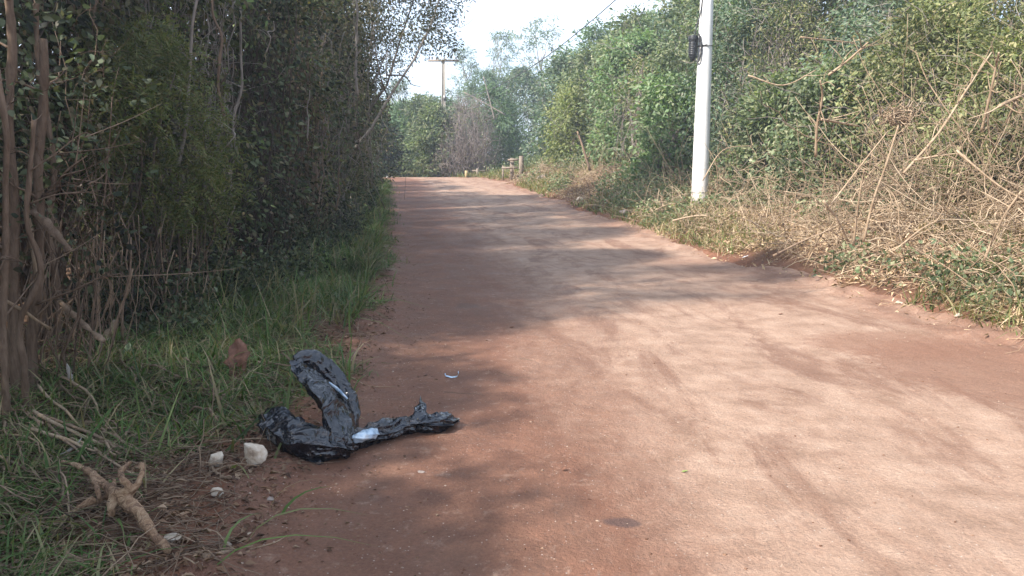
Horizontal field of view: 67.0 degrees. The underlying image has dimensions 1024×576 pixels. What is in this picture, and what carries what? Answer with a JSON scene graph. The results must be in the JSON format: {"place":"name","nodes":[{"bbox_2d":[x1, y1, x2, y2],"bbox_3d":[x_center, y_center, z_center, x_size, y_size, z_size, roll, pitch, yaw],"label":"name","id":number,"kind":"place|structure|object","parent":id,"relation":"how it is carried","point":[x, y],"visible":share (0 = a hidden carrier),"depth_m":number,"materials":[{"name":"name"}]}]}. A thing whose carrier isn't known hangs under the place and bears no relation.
{"place":"outdoors","nodes":[
{"label":"outdoors","id":0,"kind":"place"},
{"bbox_2d":[0,0,1019,160],"label":"sky","id":1,"kind":"structure","parent":0,"point":[485,16],"materials":[{"name":"white"}]},
{"bbox_2d":[0,145,1023,575],"bbox_3d":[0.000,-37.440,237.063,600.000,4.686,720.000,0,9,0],"label":"ground","id":2,"kind":"structure","parent":0,"point":[752,257],"depth_m":7.27,"materials":[{"name":"red soil"}]},
{"bbox_2d":[0,0,58,395],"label":"tree trunk","id":3,"kind":"object","parent":2,"relation":"on","point":[14,249],"visible":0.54,"depth_m":4.87,"materials":[{"name":"brown plant"}]},
{"bbox_2d":[29,214,36,276],"bbox_3d":[-3.067,-0.277,4.949,0.083,0.430,0.030,7,11,39],"label":"bark strip","id":4,"kind":"object","parent":3,"relation":"hanging from","point":[34,263],"visible":0.37,"depth_m":4.95,"materials":[{"name":"wood"}]},
{"bbox_2d":[29,206,72,252],"bbox_3d":[-2.886,-0.368,4.834,0.366,0.282,0.055,4,10,24],"label":"bark strip","id":5,"kind":"object","parent":3,"relation":"attached to","point":[49,227],"visible":0.97,"depth_m":4.83,"materials":[{"name":"wood"}]},
{"bbox_2d":[0,0,92,341],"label":"tree trunk","id":6,"kind":"object","parent":2,"relation":"on","point":[49,124],"visible":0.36,"depth_m":5.92,"materials":[{"name":"brown plant"}]},
{"bbox_2d":[0,69,101,421],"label":"tree trunk","id":7,"kind":"object","parent":2,"relation":"on","point":[4,356],"visible":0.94,"depth_m":4.53,"materials":[{"name":"brown plant"}]},
{"bbox_2d":[0,0,112,304],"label":"shrub","id":8,"kind":"object","parent":2,"relation":"on","point":[26,28],"visible":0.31,"depth_m":5.95,"materials":[{"name":"green plant"}]},
{"bbox_2d":[30,427,96,452],"bbox_3d":[-2.499,0.855,4.328,0.587,0.074,0.033,4,10,25],"label":"dead cane","id":9,"kind":"object","parent":2,"relation":"on","point":[73,442],"visible":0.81,"depth_m":4.34,"materials":[{"name":"beige plant"}]},
{"bbox_2d":[45,421,85,461],"bbox_3d":[-2.522,0.853,4.355,0.034,0.032,0.816,-8,12,-43],"label":"dead cane","id":10,"kind":"object","parent":2,"relation":"on","point":[63,439],"visible":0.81,"depth_m":4.30,"materials":[{"name":"brown wood"}]},
{"bbox_2d":[0,102,159,408],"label":"tree trunk","id":11,"kind":"object","parent":2,"relation":"on","point":[21,350],"visible":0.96,"depth_m":4.74,"materials":[{"name":"brown plant"}]},
{"bbox_2d":[7,300,50,329],"bbox_3d":[-3.045,0.158,4.832,0.025,0.279,0.342,3,9,18],"label":"split plank","id":12,"kind":"object","parent":11,"relation":"attached to","point":[30,315],"visible":0.73,"depth_m":4.88,"materials":[{"name":"wood"}]},
{"bbox_2d":[0,0,161,381],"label":"creeper","id":13,"kind":"object","parent":2,"relation":"on","point":[104,165],"visible":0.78,"depth_m":5.12,"materials":[{"name":"green plant"}]},
{"bbox_2d":[57,300,105,342],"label":"branch","id":14,"kind":"object","parent":13,"relation":"on","point":[84,325],"visible":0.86,"depth_m":5.26,"materials":[{"name":"brown wood"}]},
{"bbox_2d":[1,0,189,257],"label":"tree","id":15,"kind":"object","parent":2,"relation":"on","point":[133,4],"visible":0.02,"depth_m":9.51,"materials":[{"name":"green plant"}]},
{"bbox_2d":[50,460,171,554],"bbox_3d":[-1.875,0.911,3.470,1.243,0.245,0.322,6,11,34],"label":"root stump","id":16,"kind":"object","parent":2,"relation":"on","point":[123,498],"visible":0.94,"depth_m":3.38,"materials":[{"name":"brown wood"}]},
{"bbox_2d":[0,38,230,391],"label":"tree trunk","id":17,"kind":"object","parent":2,"relation":"on","point":[36,310],"visible":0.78,"depth_m":4.94,"materials":[{"name":"brown plant"}]},
{"bbox_2d":[0,0,238,304],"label":"shrub","id":18,"kind":"object","parent":2,"relation":"on","point":[101,21],"visible":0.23,"depth_m":7.03,"materials":[{"name":"green plant"}]},
{"bbox_2d":[16,0,279,314],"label":"feathery shrub","id":19,"kind":"object","parent":2,"relation":"on","point":[180,221],"visible":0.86,"depth_m":7.05,"materials":[{"name":"green plant"}]},
{"bbox_2d":[153,0,197,165],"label":"thin stem","id":20,"kind":"object","parent":19,"relation":"attached to","point":[184,135],"visible":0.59,"depth_m":7.40,"materials":[{"name":"grey plant"}]},
{"bbox_2d":[194,0,233,115],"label":"thin stem","id":21,"kind":"object","parent":19,"relation":"attached to","point":[220,54],"visible":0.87,"depth_m":7.91,"materials":[{"name":"brown plant"}]},
{"bbox_2d":[2,0,298,273],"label":"shrub","id":22,"kind":"object","parent":2,"relation":"on","point":[181,7],"visible":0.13,"depth_m":8.91,"materials":[{"name":"green plant"}]},
{"bbox_2d":[222,0,243,149],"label":"thin stem","id":23,"kind":"object","parent":22,"relation":"attached to","point":[241,68],"visible":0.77,"depth_m":9.22,"materials":[{"name":"brown plant"}]},
{"bbox_2d":[150,241,186,315],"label":"thin stem","id":24,"kind":"object","parent":2,"relation":"on","point":[158,276],"visible":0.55,"depth_m":7.26,"materials":[{"name":"brown plant"}]},
{"bbox_2d":[25,168,385,340],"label":"undergrowth","id":25,"kind":"object","parent":2,"relation":"on","point":[272,259],"visible":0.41,"depth_m":8.21,"materials":[{"name":"green plant"}]},
{"bbox_2d":[0,173,424,575],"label":"grass","id":26,"kind":"structure","parent":2,"relation":"on","point":[358,272],"depth_m":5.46,"materials":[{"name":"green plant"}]},
{"bbox_2d":[36,384,95,438],"bbox_3d":[-2.771,0.758,4.787,0.804,0.192,0.033,7,11,38],"label":"dead cane","id":27,"kind":"object","parent":26,"relation":"on","point":[47,396],"visible":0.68,"depth_m":4.85,"materials":[{"name":"beige plant"}]},
{"bbox_2d":[29,408,120,453],"bbox_3d":[-2.542,0.827,4.478,0.950,0.102,0.038,6,10,32],"label":"dead cane","id":28,"kind":"object","parent":26,"relation":"on","point":[49,420],"visible":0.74,"depth_m":4.54,"materials":[{"name":"beige plant"}]},
{"bbox_2d":[45,414,146,458],"bbox_3d":[-2.435,0.850,4.470,1.074,0.074,0.022,6,10,32],"label":"dead cane","id":29,"kind":"object","parent":26,"relation":"on","point":[72,426],"visible":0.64,"depth_m":4.50,"materials":[{"name":"brown wood"}]},
{"bbox_2d":[223,338,250,377],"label":"dry leaf","id":30,"kind":"object","parent":26,"relation":"on","point":[237,346],"visible":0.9,"depth_m":5.75,"materials":[{"name":"brown plant"}]},
{"bbox_2d":[208,451,223,466],"bbox_3d":[-1.576,0.921,4.120,0.071,0.092,0.054,-6,11,-34],"label":"stone","id":31,"kind":"object","parent":2,"relation":"on","point":[217,457],"visible":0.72,"depth_m":4.11,"materials":[{"name":"white stone"}]},
{"bbox_2d":[101,0,331,272],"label":"shrub","id":32,"kind":"object","parent":2,"relation":"on","point":[265,162],"visible":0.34,"depth_m":10.40,"materials":[{"name":"green plant"}]},
{"bbox_2d":[0,204,517,575],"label":"fallen leaves","id":33,"kind":"object","parent":2,"relation":"on","point":[183,513],"visible":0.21,"depth_m":3.70,"materials":[{"name":"plant"}]},
{"bbox_2d":[162,0,360,252],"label":"shrub","id":34,"kind":"object","parent":2,"relation":"on","point":[315,108],"visible":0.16,"depth_m":12.35,"materials":[{"name":"green plant"}]},
{"bbox_2d":[227,0,389,239],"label":"shrub","id":35,"kind":"object","parent":2,"relation":"on","point":[341,125],"visible":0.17,"depth_m":14.66,"materials":[{"name":"green plant"}]},
{"bbox_2d":[352,0,364,94],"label":"thin stem","id":36,"kind":"object","parent":35,"relation":"attached to","point":[356,60],"visible":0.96,"depth_m":14.48,"materials":[{"name":"brown plant"}]},
{"bbox_2d":[246,0,388,225],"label":"shrub","id":37,"kind":"object","parent":2,"relation":"on","point":[359,169],"visible":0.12,"depth_m":17.35,"materials":[{"name":"green plant"}]},
{"bbox_2d":[267,0,391,208],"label":"shrub","id":38,"kind":"object","parent":2,"relation":"on","point":[371,110],"visible":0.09,"depth_m":20.72,"materials":[{"name":"green plant"}]},
{"bbox_2d":[263,0,412,176],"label":"leaning tree","id":39,"kind":"object","parent":2,"relation":"on","point":[388,60],"visible":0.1,"depth_m":22.93,"materials":[{"name":"green plant"}]},
{"bbox_2d":[205,0,475,213],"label":"overhanging tree","id":40,"kind":"object","parent":2,"relation":"on","point":[374,21],"visible":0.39,"depth_m":18.63,"materials":[{"name":"green plant"}]},
{"bbox_2d":[337,44,392,190],"bbox_3d":[-5.849,-5.676,23.815,4.030,6.294,5.200,0,9,0],"label":"shrub","id":41,"kind":"object","parent":2,"relation":"on","point":[373,148],"visible":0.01,"depth_m":24.35,"materials":[{"name":"green plant"}]},
{"bbox_2d":[336,65,393,185],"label":"shrub","id":42,"kind":"object","parent":2,"relation":"on","point":[377,125],"visible":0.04,"depth_m":29.20,"materials":[{"name":"green plant"}]},
{"bbox_2d":[372,94,396,182],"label":"shrub","id":43,"kind":"object","parent":2,"relation":"on","point":[383,172],"visible":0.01,"depth_m":38.04,"materials":[{"name":"green plant"}]},
{"bbox_2d":[375,109,410,176],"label":"shrub","id":44,"kind":"object","parent":2,"relation":"on","point":[390,156],"visible":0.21,"depth_m":48.97,"materials":[{"name":"green plant"}]},
{"bbox_2d":[386,77,410,102],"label":"tree","id":45,"kind":"object","parent":2,"relation":"on","point":[402,92],"visible":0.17,"depth_m":89.53,"materials":[{"name":"green plant"}]},
{"bbox_2d":[380,88,424,172],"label":"tree","id":46,"kind":"object","parent":2,"relation":"on","point":[397,114],"visible":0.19,"depth_m":54.90,"materials":[{"name":"green plant"}]},
{"bbox_2d":[392,90,457,173],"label":"tree","id":47,"kind":"object","parent":2,"relation":"on","point":[418,100],"visible":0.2,"depth_m":54.02,"materials":[{"name":"green plant"}]},
{"bbox_2d":[403,99,458,176],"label":"shrub","id":48,"kind":"object","parent":2,"relation":"on","point":[432,117],"visible":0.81,"depth_m":48.75,"materials":[{"name":"green plant"}]},
{"bbox_2d":[428,56,458,112],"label":"crossarm pole","id":49,"kind":"object","parent":2,"relation":"on","point":[443,96],"visible":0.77,"depth_m":50.36,"materials":[{"name":"concrete"}]},
{"bbox_2d":[448,0,615,97],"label":"aerial cable","id":50,"kind":"object","parent":49,"relation":"attached to","point":[544,57],"visible":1,"depth_m":29.10,"materials":[{"name":"rubber"}]},
{"bbox_2d":[434,94,479,169],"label":"tree","id":51,"kind":"object","parent":2,"relation":"on","point":[449,102],"visible":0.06,"depth_m":57.03,"materials":[{"name":"green plant"}]},
{"bbox_2d":[446,45,483,107],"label":"tree","id":52,"kind":"object","parent":2,"relation":"on","point":[462,59],"visible":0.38,"depth_m":80.95,"materials":[{"name":"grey plant"}]},
{"bbox_2d":[428,88,505,176],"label":"bare shrub","id":53,"kind":"object","parent":2,"relation":"on","point":[466,157],"visible":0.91,"depth_m":48.48,"materials":[{"name":"grey plant"}]},
{"bbox_2d":[450,69,521,157],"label":"tree","id":54,"kind":"object","parent":2,"relation":"on","point":[490,77],"visible":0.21,"depth_m":67.61,"materials":[{"name":"green plant"}]},
{"bbox_2d":[464,76,532,170],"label":"tree","id":55,"kind":"object","parent":2,"relation":"on","point":[507,123],"visible":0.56,"depth_m":52.02,"materials":[{"name":"green plant"}]},
{"bbox_2d":[481,25,520,109],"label":"tree","id":56,"kind":"object","parent":2,"relation":"on","point":[494,38],"visible":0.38,"depth_m":73.01,"materials":[{"name":"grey plant"}]},
{"bbox_2d":[502,156,523,179],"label":"rail gate","id":57,"kind":"structure","parent":2,"relation":"on","point":[521,163],"depth_m":39.66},
{"bbox_2d":[486,57,553,169],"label":"tree","id":58,"kind":"object","parent":2,"relation":"on","point":[523,77],"visible":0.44,"depth_m":55.71,"materials":[{"name":"green plant"}]},
{"bbox_2d":[491,14,571,154],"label":"tree","id":59,"kind":"object","parent":2,"relation":"on","point":[534,43],"visible":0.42,"depth_m":69.12,"materials":[{"name":"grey plant"}]},
{"bbox_2d":[519,45,587,158],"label":"bank shrub","id":60,"kind":"object","parent":2,"relation":"on","point":[561,62],"visible":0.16,"depth_m":42.17,"materials":[{"name":"green plant"}]},
{"bbox_2d":[534,79,603,169],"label":"bank shrub","id":61,"kind":"object","parent":2,"relation":"on","point":[572,97],"visible":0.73,"depth_m":36.82,"materials":[{"name":"green plant"}]},
{"bbox_2d":[538,1,618,132],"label":"tree","id":62,"kind":"object","parent":2,"relation":"on","point":[590,32],"visible":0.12,"depth_m":44.47,"materials":[{"name":"green plant"}]},
{"bbox_2d":[547,36,628,154],"bbox_3d":[4.263,-9.635,39.035,5.023,6.616,5.243,3,9,21],"label":"bank shrub","id":63,"kind":"object","parent":2,"relation":"on","point":[579,67],"visible":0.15,"depth_m":38.21,"materials":[{"name":"green plant"}]},
{"bbox_2d":[563,10,672,168],"bbox_3d":[4.709,-8.125,31.388,6.065,6.584,4.801,0,9,0],"label":"bank shrub","id":64,"kind":"object","parent":2,"relation":"on","point":[642,41],"visible":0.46,"depth_m":30.84,"materials":[{"name":"green plant"}]},
{"bbox_2d":[575,0,665,153],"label":"tree","id":65,"kind":"object","parent":2,"relation":"on","point":[630,20],"visible":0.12,"depth_m":33.88,"materials":[{"name":"green plant"}]},
{"bbox_2d":[595,40,674,163],"bbox_3d":[5.383,-6.663,28.652,4.692,4.899,3.565,0,9,0],"label":"bank shrub","id":66,"kind":"object","parent":2,"relation":"on","point":[642,64],"visible":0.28,"depth_m":28.57,"materials":[{"name":"green plant"}]},
{"bbox_2d":[604,65,717,180],"bbox_3d":[5.114,-5.235,24.909,3.955,4.028,3.788,0,9,0],"label":"bank shrub","id":67,"kind":"object","parent":2,"relation":"on","point":[663,96],"visible":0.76,"depth_m":24.51,"materials":[{"name":"green plant"}]},
{"bbox_2d":[624,0,722,141],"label":"tree","id":68,"kind":"object","parent":2,"relation":"on","point":[653,24],"visible":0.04,"depth_m":31.76,"materials":[{"name":"green plant"}]},
{"bbox_2d":[691,0,713,206],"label":"utility pole","id":69,"kind":"object","parent":2,"relation":"on","point":[702,121],"visible":0.87,"depth_m":18.42,"materials":[{"name":"concrete"}]},
{"bbox_2d":[688,0,707,62],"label":"splice closure","id":70,"kind":"object","parent":69,"relation":"attached to","point":[693,45],"visible":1,"depth_m":18.20,"materials":[{"name":"black plastic"}]},
{"bbox_2d":[388,157,1023,338],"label":"bank grass","id":71,"kind":"structure","parent":2,"relation":"on","point":[618,213],"depth_m":14.63,"materials":[{"name":"beige plant"}]},
{"bbox_2d":[631,0,787,159],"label":"tree","id":72,"kind":"object","parent":2,"relation":"on","point":[679,56],"visible":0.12,"depth_m":25.75,"materials":[{"name":"green plant"}]},
{"bbox_2d":[484,142,1023,327],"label":"green weeds","id":73,"kind":"object","parent":2,"relation":"on","point":[1009,291],"visible":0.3,"depth_m":15.41,"materials":[{"name":"green plant"}]},
{"bbox_2d":[652,0,862,169],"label":"tree","id":74,"kind":"object","parent":2,"relation":"on","point":[726,15],"visible":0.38,"depth_m":21.38,"materials":[{"name":"green plant"}]},
{"bbox_2d":[495,161,1023,345],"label":"dry straw","id":75,"kind":"object","parent":2,"relation":"on","point":[865,248],"visible":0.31,"depth_m":11.06,"materials":[{"name":"beige plant"}]},
{"bbox_2d":[500,0,1023,353],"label":"brushwood","id":76,"kind":"object","parent":2,"relation":"on","point":[884,187],"visible":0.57,"depth_m":11.52,"materials":[{"name":"dry dead wood"},{"name":"twigs"}]},
{"bbox_2d":[808,80,834,156],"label":"dead branch","id":77,"kind":"object","parent":76,"relation":"on","point":[816,129],"visible":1,"depth_m":10.02,"materials":[{"name":"wood"}]},
{"bbox_2d":[820,103,867,132],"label":"dead branch","id":78,"kind":"object","parent":76,"relation":"on","point":[828,120],"visible":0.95,"depth_m":10.16,"materials":[{"name":"wood"}]},
{"bbox_2d":[823,24,888,81],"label":"dead branch","id":79,"kind":"object","parent":76,"relation":"on","point":[847,60],"visible":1,"depth_m":10.08,"materials":[{"name":"dry dead wood"}]},
{"bbox_2d":[829,130,907,206],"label":"dead branch","id":80,"kind":"object","parent":76,"relation":"on","point":[842,189],"visible":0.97,"depth_m":9.39,"materials":[{"name":"dry dead wood"}]},
{"bbox_2d":[843,125,907,241],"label":"dead branch","id":81,"kind":"object","parent":76,"relation":"on","point":[872,207],"visible":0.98,"depth_m":8.98,"materials":[{"name":"dry dead wood"}]},
{"bbox_2d":[876,94,922,135],"bbox_3d":[4.525,-2.018,9.014,0.528,0.491,0.378,0,9,0],"label":"vine knot","id":82,"kind":"object","parent":81,"relation":"on","point":[891,117],"visible":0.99,"depth_m":8.97,"materials":[{"name":"plant"}]},
{"bbox_2d":[904,121,979,175],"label":"dead branch","id":83,"kind":"object","parent":76,"relation":"on","point":[923,158],"visible":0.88,"depth_m":8.60,"materials":[{"name":"wood"}]},
{"bbox_2d":[902,34,995,173],"bbox_3d":[5.092,-2.111,8.918,1.075,1.576,0.614,-8,12,-41],"label":"dead branch","id":84,"kind":"object","parent":76,"relation":"on","point":[942,127],"visible":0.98,"depth_m":8.96,"materials":[{"name":"wood"}]},
{"bbox_2d":[893,206,1023,250],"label":"dead branch","id":85,"kind":"object","parent":76,"relation":"on","point":[909,239],"visible":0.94,"depth_m":7.98,"materials":[{"name":"wood"}]},
{"bbox_2d":[953,181,1021,260],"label":"dead branch","id":86,"kind":"object","parent":76,"relation":"on","point":[998,227],"visible":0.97,"depth_m":7.62,"materials":[{"name":"wood"}]},
{"bbox_2d":[970,41,1005,131],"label":"dead branch","id":87,"kind":"object","parent":76,"relation":"on","point":[990,93],"visible":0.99,"depth_m":8.21,"materials":[{"name":"wood"}]},
{"bbox_2d":[955,150,1023,202],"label":"dead branch","id":88,"kind":"object","parent":76,"relation":"on","point":[978,169],"visible":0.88,"depth_m":7.93,"materials":[{"name":"wood"}]},
{"bbox_2d":[968,59,1023,127],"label":"dead branch","id":89,"kind":"object","parent":76,"relation":"on","point":[1014,100],"visible":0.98,"depth_m":8.16,"materials":[{"name":"wood"}]},
{"bbox_2d":[709,55,825,205],"bbox_3d":[6.334,-3.630,18.379,3.426,3.708,3.874,0,9,0],"label":"bank shrub","id":90,"kind":"object","parent":2,"relation":"on","point":[755,108],"visible":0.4,"depth_m":17.89,"materials":[{"name":"green plant"}]},
{"bbox_2d":[710,0,859,141],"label":"tree","id":91,"kind":"object","parent":2,"relation":"on","point":[824,14],"visible":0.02,"depth_m":23.05,"materials":[{"name":"green plant"}]},
{"bbox_2d":[711,0,869,171],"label":"bank shrub","id":92,"kind":"object","parent":2,"relation":"on","point":[778,55],"visible":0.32,"depth_m":19.61,"materials":[{"name":"green plant"}]},
{"bbox_2d":[772,218,857,256],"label":"dead branch","id":93,"kind":"object","parent":2,"relation":"on","point":[781,251],"visible":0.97,"depth_m":9.53,"materials":[{"name":"brown wood"}]},
{"bbox_2d":[747,22,914,205],"bbox_3d":[6.551,-3.389,15.747,3.313,3.473,3.537,3,9,18],"label":"bank shrub","id":94,"kind":"object","parent":2,"relation":"on","point":[806,98],"visible":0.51,"depth_m":15.26,"materials":[{"name":"green plant"}]},
{"bbox_2d":[813,200,850,250],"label":"dead branch","id":95,"kind":"object","parent":2,"relation":"on","point":[841,229],"visible":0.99,"depth_m":9.08,"materials":[{"name":"wood"}]},
{"bbox_2d":[792,0,928,63],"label":"tree","id":96,"kind":"object","parent":2,"relation":"on","point":[832,7],"visible":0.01,"depth_m":22.17,"materials":[{"name":"green plant"}]},
{"bbox_2d":[836,168,891,245],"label":"dead branch","id":97,"kind":"object","parent":2,"relation":"on","point":[855,227],"visible":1,"depth_m":8.63,"materials":[{"name":"dry dead wood"}]},
{"bbox_2d":[802,0,1004,94],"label":"tree","id":98,"kind":"object","parent":2,"relation":"on","point":[854,4],"visible":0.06,"depth_m":20.57,"materials":[{"name":"green plant"}]},
{"bbox_2d":[799,0,1011,155],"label":"bank shrub","id":99,"kind":"object","parent":2,"relation":"on","point":[879,16],"visible":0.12,"depth_m":16.17,"materials":[{"name":"green plant"}]},
{"bbox_2d":[806,0,1023,188],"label":"bank shrub","id":100,"kind":"object","parent":2,"relation":"on","point":[920,20],"visible":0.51,"depth_m":13.88,"materials":[{"name":"green plant"}]},
{"bbox_2d":[874,0,1023,139],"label":"tree","id":101,"kind":"object","parent":2,"relation":"on","point":[996,13],"visible":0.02,"depth_m":17.45,"materials":[{"name":"green plant"}]},
{"bbox_2d":[892,0,1023,179],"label":"bank shrub","id":102,"kind":"object","parent":2,"relation":"on","point":[1019,24],"visible":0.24,"depth_m":12.08,"materials":[{"name":"green plant"}]},
{"bbox_2d":[896,2,1023,204],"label":"bank shrub","id":103,"kind":"object","parent":2,"relation":"on","point":[1008,72],"visible":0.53,"depth_m":11.20,"materials":[{"name":"green plant"}]},
{"bbox_2d":[174,177,1023,575],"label":"road","id":104,"kind":"structure","parent":0,"point":[593,381],"depth_m":4.89,"materials":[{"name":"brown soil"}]},
{"bbox_2d":[244,443,267,466],"bbox_3d":[-1.323,0.870,3.996,0.111,0.147,0.078,7,11,36],"label":"stone","id":105,"kind":"object","parent":104,"relation":"on","point":[256,454],"visible":0.92,"depth_m":3.97,"materials":[{"name":"white stone"}]},
{"bbox_2d":[256,349,459,464],"bbox_3d":[-0.916,0.647,4.648,1.221,0.509,0.706,-8,12,-43],"label":"plastic bag","id":106,"kind":"object","parent":104,"relation":"on","point":[330,390],"visible":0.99,"depth_m":4.44,"materials":[{"name":"black plastic"}]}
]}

